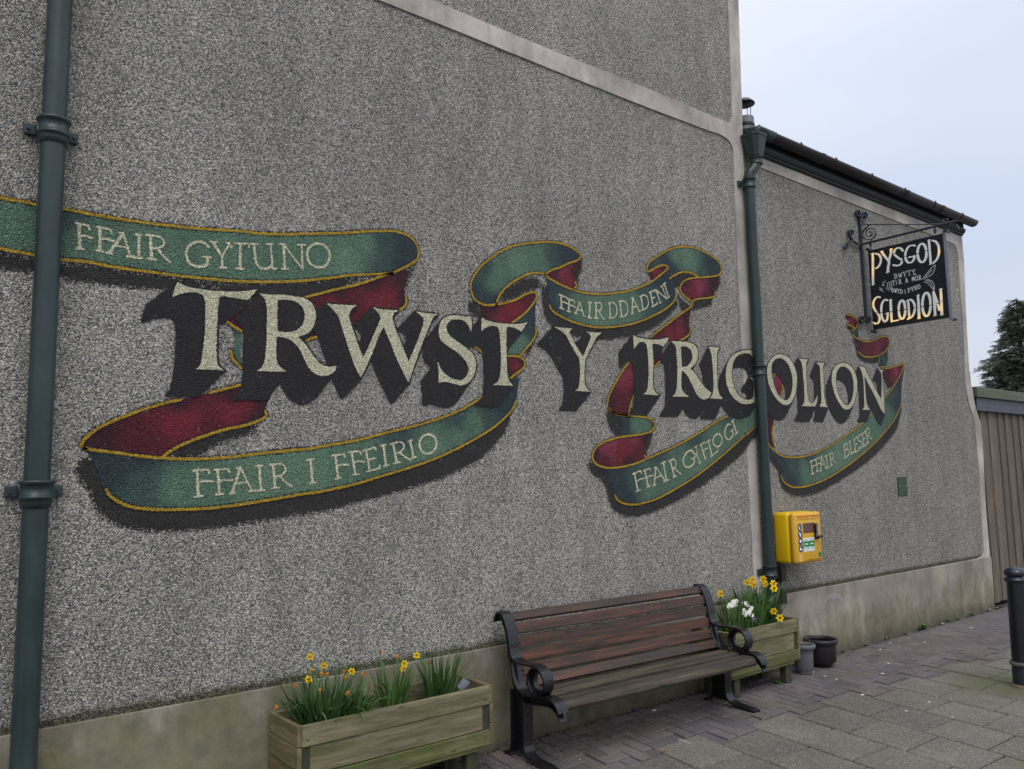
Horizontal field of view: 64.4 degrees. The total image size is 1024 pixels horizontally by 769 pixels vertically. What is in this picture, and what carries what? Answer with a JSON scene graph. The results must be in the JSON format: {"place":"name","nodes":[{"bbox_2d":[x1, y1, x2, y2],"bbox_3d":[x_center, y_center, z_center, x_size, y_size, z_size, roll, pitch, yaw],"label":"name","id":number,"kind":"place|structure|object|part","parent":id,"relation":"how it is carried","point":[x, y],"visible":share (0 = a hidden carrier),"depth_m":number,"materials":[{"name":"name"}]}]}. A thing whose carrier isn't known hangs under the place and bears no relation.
{"place":"outdoors","nodes":[
{"label":"outdoors","id":0,"kind":"place"},
{"bbox_2d":[432,605,1023,768],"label":"pavement","id":1,"kind":"structure","parent":0,"point":[961,701],"depth_m":5.56,"materials":[{"name":"grey stone"}]},
{"bbox_2d":[268,674,493,768],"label":"planter","id":2,"kind":"object","parent":1,"relation":"on","point":[419,728],"visible":0.96,"depth_m":4.32,"materials":[{"name":"green wood"}]},
{"bbox_2d":[271,653,380,724],"bbox_3d":[-0.991,1.603,4.236,0.609,0.426,0.536,4,-8,-39],"label":"daffodil plant","id":3,"kind":"object","parent":2,"relation":"in","point":[312,710],"visible":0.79,"depth_m":4.19,"materials":[{"name":"green plant"}]},
{"bbox_2d":[321,668,385,719],"bbox_3d":[-0.856,1.669,4.327,0.412,0.313,0.462,4,-8,-39],"label":"daffodil plant","id":4,"kind":"object","parent":2,"relation":"in","point":[364,706],"visible":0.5,"depth_m":4.33,"materials":[{"name":"green plant"}]},
{"bbox_2d":[365,649,419,707],"bbox_3d":[-0.688,1.661,4.510,0.474,0.362,0.298,4,-8,-39],"label":"daffodil plant","id":5,"kind":"object","parent":2,"relation":"on","point":[398,694],"visible":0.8,"depth_m":4.49,"materials":[{"name":"green plant"}]},
{"bbox_2d":[412,644,473,697],"bbox_3d":[-0.437,1.687,4.730,0.362,0.354,0.364,-3,-7,20],"label":"daffodil plant","id":6,"kind":"object","parent":2,"relation":"on","point":[438,687],"visible":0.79,"depth_m":4.69,"materials":[{"name":"green plant"}]},
{"bbox_2d":[457,677,469,690],"bbox_3d":[-0.283,1.749,4.741,0.077,0.078,0.051,-1,-7,-3],"label":"stone","id":7,"kind":"object","parent":2,"relation":"in","point":[463,683],"visible":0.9,"depth_m":4.72,"materials":[{"name":"grey stone"}]},
{"bbox_2d":[493,584,768,768],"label":"bench","id":8,"kind":"object","parent":1,"relation":"on","point":[719,662],"visible":1,"depth_m":5.42,"materials":[{"name":"brown wood"}]},
{"bbox_2d":[432,610,1008,768],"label":"grit","id":9,"kind":"object","parent":1,"relation":"on","point":[689,710],"visible":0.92,"depth_m":5.64,"materials":[{"name":"grey gravel"}]},
{"bbox_2d":[691,616,800,698],"bbox_3d":[1.891,2.168,6.513,0.942,0.508,0.357,4,-8,-39],"label":"planter","id":10,"kind":"object","parent":1,"relation":"on","point":[775,645],"visible":0.58,"depth_m":6.45,"materials":[{"name":"green wood"}]},
{"bbox_2d":[727,599,737,608],"bbox_3d":[1.763,1.845,6.410,0.237,0.320,0.155,3,-8,-30],"label":"primrose","id":11,"kind":"object","parent":10,"relation":"in","point":[730,604],"visible":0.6,"depth_m":6.34,"materials":[{"name":"white plant"}]},
{"bbox_2d":[715,590,756,632],"bbox_3d":[1.721,1.810,6.432,0.365,0.418,0.462,-1,-7,-2],"label":"daffodil plant","id":12,"kind":"object","parent":10,"relation":"in","point":[734,619],"visible":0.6,"depth_m":6.36,"materials":[{"name":"green plant"}]},
{"bbox_2d":[742,606,753,616],"bbox_3d":[1.889,1.884,6.465,0.253,0.252,0.156,4,-8,-39],"label":"primrose","id":13,"kind":"object","parent":10,"relation":"in","point":[748,612],"visible":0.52,"depth_m":6.40,"materials":[{"name":"white plant"}]},
{"bbox_2d":[719,575,776,627],"bbox_3d":[1.962,1.803,6.625,0.684,0.467,0.491,1,-7,-17],"label":"daffodil plant","id":14,"kind":"object","parent":10,"relation":"on","point":[761,615],"visible":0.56,"depth_m":6.59,"materials":[{"name":"green plant"}]},
{"bbox_2d":[739,575,798,624],"bbox_3d":[2.103,1.820,6.760,0.549,0.459,0.468,4,-8,-39],"label":"daffodil plant","id":15,"kind":"object","parent":10,"relation":"on","point":[772,616],"visible":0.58,"depth_m":6.74,"materials":[{"name":"green plant"}]},
{"bbox_2d":[794,641,815,674],"bbox_3d":[2.479,2.330,6.909,0.208,0.246,0.208,4,-8,-39],"label":"plant pot","id":16,"kind":"object","parent":1,"relation":"on","point":[804,665],"visible":0.72,"depth_m":6.84,"materials":[{"name":"grey plastic"}]},
{"bbox_2d":[803,635,838,667],"bbox_3d":[2.729,2.360,7.172,0.300,0.237,0.300,4,-8,-39],"label":"plant pot","id":17,"kind":"object","parent":1,"relation":"on","point":[824,654],"visible":0.88,"depth_m":7.07,"materials":[{"name":"black plastic"}]},
{"bbox_2d":[1003,567,1023,688],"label":"bollard","id":18,"kind":"object","parent":1,"relation":"on","point":[1014,578],"visible":0.99,"depth_m":6.37,"materials":[{"name":"metal"}]},
{"bbox_2d":[738,0,1023,386],"label":"sky","id":19,"kind":"structure","parent":0,"point":[923,97],"materials":[{"name":"blue"}]},
{"bbox_2d":[995,601,1007,607],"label":"ground","id":20,"kind":"structure","parent":0,"point":[1004,603],"depth_m":10.49,"materials":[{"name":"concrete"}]},
{"bbox_2d":[0,0,773,768],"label":"house","id":21,"kind":"structure","parent":20,"relation":"on","point":[460,140],"depth_m":4.90,"materials":[{"name":"grey concrete"}]},
{"bbox_2d":[4,0,78,768],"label":"drainpipe","id":22,"kind":"object","parent":21,"relation":"attached to","point":[39,491],"visible":1,"depth_m":3.68,"materials":[{"name":"metal"}]},
{"bbox_2d":[0,194,904,534],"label":"painted mural","id":23,"kind":"object","parent":21,"relation":"attached to","point":[130,478],"visible":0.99,"depth_m":4.93,"materials":[{"name":"paint"}]},
{"bbox_2d":[743,125,994,670],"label":"extension house","id":24,"kind":"structure","parent":20,"relation":"on","point":[891,564],"depth_m":8.54,"materials":[{"name":"stone"}]},
{"bbox_2d":[742,97,754,128],"bbox_3d":[2.460,-2.674,8.545,0.223,0.660,0.216,4,-8,-39],"label":"flue pot","id":25,"kind":"object","parent":24,"relation":"on","point":[747,119],"visible":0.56,"depth_m":8.48,"materials":[{"name":"black metal"}]},
{"bbox_2d":[737,130,776,601],"bbox_3d":[2.269,0.023,7.262,0.302,4.717,0.180,4,-8,-39],"label":"drainpipe","id":26,"kind":"object","parent":24,"relation":"attached to","point":[754,143],"visible":0.98,"depth_m":7.26,"materials":[{"name":"green metal"}]},
{"bbox_2d":[775,562,786,603],"bbox_3d":[2.361,1.758,7.192,0.151,0.366,0.071,4,-8,-39],"label":"electrical switch","id":27,"kind":"object","parent":24,"relation":"attached to","point":[781,571],"visible":0.65,"depth_m":7.19,"materials":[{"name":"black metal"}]},
{"bbox_2d":[774,511,822,563],"bbox_3d":[2.591,1.369,7.301,0.424,0.446,0.266,4,-8,-39],"label":"defibrillator cabinet","id":28,"kind":"object","parent":24,"relation":"attached to","point":[798,536],"visible":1,"depth_m":7.20,"materials":[{"name":"yellow metal"}]},
{"bbox_3d":[2.625,1.363,7.258,0.424,0.446,0.063,4,-8,-39],"label":"door","id":29,"kind":"part","parent":28,"relation":"part of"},
{"bbox_2d":[803,523,813,532],"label":"window","id":30,"kind":"structure","parent":28,"relation":"in","point":[809,527],"depth_m":7.24,"materials":[{"name":"plastic"}]},
{"bbox_2d":[897,477,907,495],"bbox_3d":[4.256,1.107,8.849,0.198,0.200,0.019,4,-8,-39],"label":"wall plate","id":31,"kind":"object","parent":24,"relation":"attached to","point":[902,485],"depth_m":8.84,"materials":[{"name":"metal"}]},
{"bbox_2d":[843,210,962,323],"bbox_3d":[4.007,-1.321,8.293,0.525,1.269,1.046,4,-8,-39],"label":"sign bracket","id":32,"kind":"object","parent":24,"relation":"attached to","point":[861,216],"visible":1,"depth_m":8.71,"materials":[{"name":"metal"}]},
{"bbox_2d":[866,229,957,332],"bbox_3d":[4.110,-1.050,8.409,0.072,0.925,0.861,4,-8,-39],"label":"hanging sign","id":33,"kind":"object","parent":32,"relation":"hanging from","point":[909,282],"visible":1,"depth_m":8.37,"materials":[{"name":"black wood"}]},
{"bbox_2d":[969,372,1023,603],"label":"timber building","id":34,"kind":"structure","parent":20,"relation":"on","point":[1000,414],"depth_m":10.68,"materials":[{"name":"wood"}]},
{"bbox_2d":[972,298,1023,392],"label":"conifer tree","id":35,"kind":"object","parent":20,"relation":"on","point":[1005,369],"visible":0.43,"depth_m":51.35,"materials":[{"name":"green plant"}]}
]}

